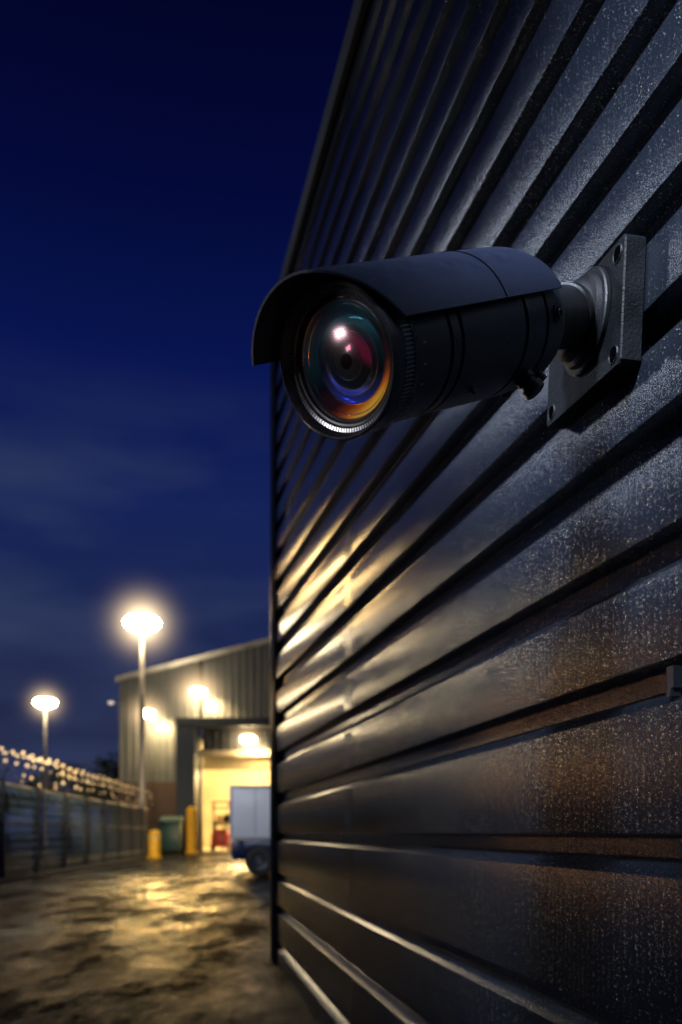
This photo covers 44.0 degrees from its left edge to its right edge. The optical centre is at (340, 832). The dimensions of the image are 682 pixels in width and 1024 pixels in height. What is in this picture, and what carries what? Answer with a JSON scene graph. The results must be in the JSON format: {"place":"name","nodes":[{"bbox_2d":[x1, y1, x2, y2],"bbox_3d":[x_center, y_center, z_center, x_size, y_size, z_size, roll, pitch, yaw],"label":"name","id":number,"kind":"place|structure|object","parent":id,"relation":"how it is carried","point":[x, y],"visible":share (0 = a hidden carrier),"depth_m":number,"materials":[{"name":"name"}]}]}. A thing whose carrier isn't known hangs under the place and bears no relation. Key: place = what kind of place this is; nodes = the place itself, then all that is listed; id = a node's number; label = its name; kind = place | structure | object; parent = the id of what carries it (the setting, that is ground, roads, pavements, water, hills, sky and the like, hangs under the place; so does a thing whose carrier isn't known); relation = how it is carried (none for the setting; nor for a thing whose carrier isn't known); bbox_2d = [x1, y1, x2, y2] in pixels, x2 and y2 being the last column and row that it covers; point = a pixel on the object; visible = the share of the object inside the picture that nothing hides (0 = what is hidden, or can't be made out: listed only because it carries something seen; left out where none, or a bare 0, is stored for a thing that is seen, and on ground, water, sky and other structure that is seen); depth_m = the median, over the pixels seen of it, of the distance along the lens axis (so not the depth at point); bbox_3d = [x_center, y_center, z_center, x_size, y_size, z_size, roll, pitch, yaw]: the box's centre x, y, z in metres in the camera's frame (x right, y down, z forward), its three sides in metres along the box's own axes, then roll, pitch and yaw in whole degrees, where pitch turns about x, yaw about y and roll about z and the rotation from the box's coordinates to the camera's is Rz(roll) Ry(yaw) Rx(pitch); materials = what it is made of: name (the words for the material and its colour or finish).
{"place":"outdoors","nodes":[
{"label":"outdoors","id":0,"kind":"place"},
{"bbox_2d":[0,771,26,820],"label":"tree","id":1,"kind":"object","parent":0,"point":[10,804],"visible":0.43,"depth_m":112.28,"materials":[{"name":"green plant"}]},
{"bbox_2d":[0,833,320,1023],"bbox_3d":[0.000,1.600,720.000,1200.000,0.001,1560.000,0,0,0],"label":"ground","id":2,"kind":"structure","parent":0,"point":[170,937],"depth_m":11.85,"materials":[{"name":"asphalt"}]},
{"bbox_2d":[9,770,66,815],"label":"tree","id":3,"kind":"object","parent":2,"relation":"on","point":[28,783],"visible":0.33,"depth_m":113.11,"materials":[{"name":"green plant"}]},
{"bbox_2d":[33,697,56,845],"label":"floodlight mast","id":4,"kind":"object","parent":2,"relation":"on","point":[45,703],"visible":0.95,"depth_m":99.80,"materials":[{"name":"metal"}]},
{"bbox_2d":[29,758,100,844],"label":"tree","id":5,"kind":"object","parent":2,"relation":"on","point":[58,778],"visible":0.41,"depth_m":110.18,"materials":[{"name":"green plant"}]},
{"bbox_2d":[0,856,147,882],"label":"kerb","id":6,"kind":"structure","parent":2,"relation":"on","point":[12,878],"depth_m":33.82,"materials":[{"name":"concrete"}]},
{"bbox_2d":[5,854,147,877],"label":"verge","id":7,"kind":"structure","parent":2,"relation":"on","point":[68,863],"depth_m":46.50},
{"bbox_2d":[0,747,153,877],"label":"security fence","id":8,"kind":"object","parent":7,"relation":"on","point":[140,827],"visible":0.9,"depth_m":35.93,"materials":[{"name":"metal"}]},
{"bbox_2d":[53,749,118,809],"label":"tree","id":9,"kind":"object","parent":2,"relation":"on","point":[90,769],"visible":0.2,"depth_m":107.29,"materials":[{"name":"green plant"}]},
{"bbox_2d":[73,751,118,846],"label":"tree","id":10,"kind":"object","parent":2,"relation":"on","point":[104,763],"visible":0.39,"depth_m":95.66,"materials":[{"name":"green plant"}]},
{"bbox_2d":[123,613,160,807],"bbox_3d":[-14.600,-7.225,62.000,2.680,17.650,2.680,0,0,0],"label":"floodlight mast","id":11,"kind":"object","parent":2,"relation":"on","point":[141,623],"visible":0.94,"depth_m":61.81,"materials":[{"name":"metal"}]},
{"bbox_2d":[147,830,161,857],"bbox_3d":[-11.700,0.710,53.000,0.920,1.780,0.920,0,0,0],"label":"bollard","id":12,"kind":"object","parent":2,"relation":"on","point":[154,843],"visible":0.97,"depth_m":52.67,"materials":[{"name":"yellow metal"}]},
{"bbox_2d":[158,816,182,852],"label":"waste container","id":13,"kind":"object","parent":2,"relation":"on","point":[170,828],"visible":0.9,"depth_m":65.40,"materials":[{"name":"green plastic"}]},
{"bbox_2d":[185,807,197,852],"bbox_3d":[-11.500,-0.200,65.000,1.000,3.600,1.000,0,0,0],"label":"guard post","id":14,"kind":"object","parent":2,"relation":"on","point":[191,830],"visible":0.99,"depth_m":64.68,"materials":[{"name":"yellow metal"}]},
{"bbox_2d":[115,637,269,851],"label":"distribution warehouse","id":15,"kind":"structure","parent":2,"relation":"on","point":[186,766],"depth_m":72.00,"materials":[{"name":"grey metal"}]},
{"bbox_2d":[145,708,154,717],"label":"wall lamp","id":16,"kind":"object","parent":15,"relation":"attached to","point":[149,713],"visible":0.85,"depth_m":70.73,"materials":[{"name":"glass"}]},
{"bbox_2d":[190,686,206,696],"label":"wall lamp","id":17,"kind":"object","parent":15,"relation":"attached to","point":[197,691],"visible":1,"depth_m":70.71,"materials":[{"name":"glass"}]},
{"bbox_2d":[211,821,229,850],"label":"forklift","id":18,"kind":"object","parent":15,"relation":"in","point":[219,837],"visible":0.88,"depth_m":73.40,"materials":[{"name":"red paint"}]},
{"bbox_2d":[240,734,255,743],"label":"wall lamp","id":19,"kind":"object","parent":15,"relation":"attached to","point":[248,739],"visible":1,"depth_m":70.68,"materials":[{"name":"glass"}]},
{"bbox_2d":[228,785,269,875],"bbox_3d":[-0.465,-0.065,31.983,7.330,3.330,2.235,0,0,0],"label":"box truck","id":20,"kind":"object","parent":2,"relation":"on","point":[249,820],"visible":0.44,"depth_m":30.90,"materials":[{"name":"metal"}]},
{"bbox_2d":[0,0,353,832],"label":"sky","id":21,"kind":"structure","parent":0,"point":[156,155],"materials":[{"name":"blue"}]},
{"bbox_2d":[270,0,681,1023],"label":"metal clad building","id":22,"kind":"structure","parent":0,"point":[474,712],"depth_m":3.23,"materials":[{"name":"black metal"}]},
{"bbox_2d":[251,234,653,439],"bbox_3d":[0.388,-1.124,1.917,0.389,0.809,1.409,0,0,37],"label":"security camera","id":23,"kind":"object","parent":22,"relation":"attached to","point":[359,349],"visible":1,"depth_m":1.58,"materials":[{"name":"black metal"}]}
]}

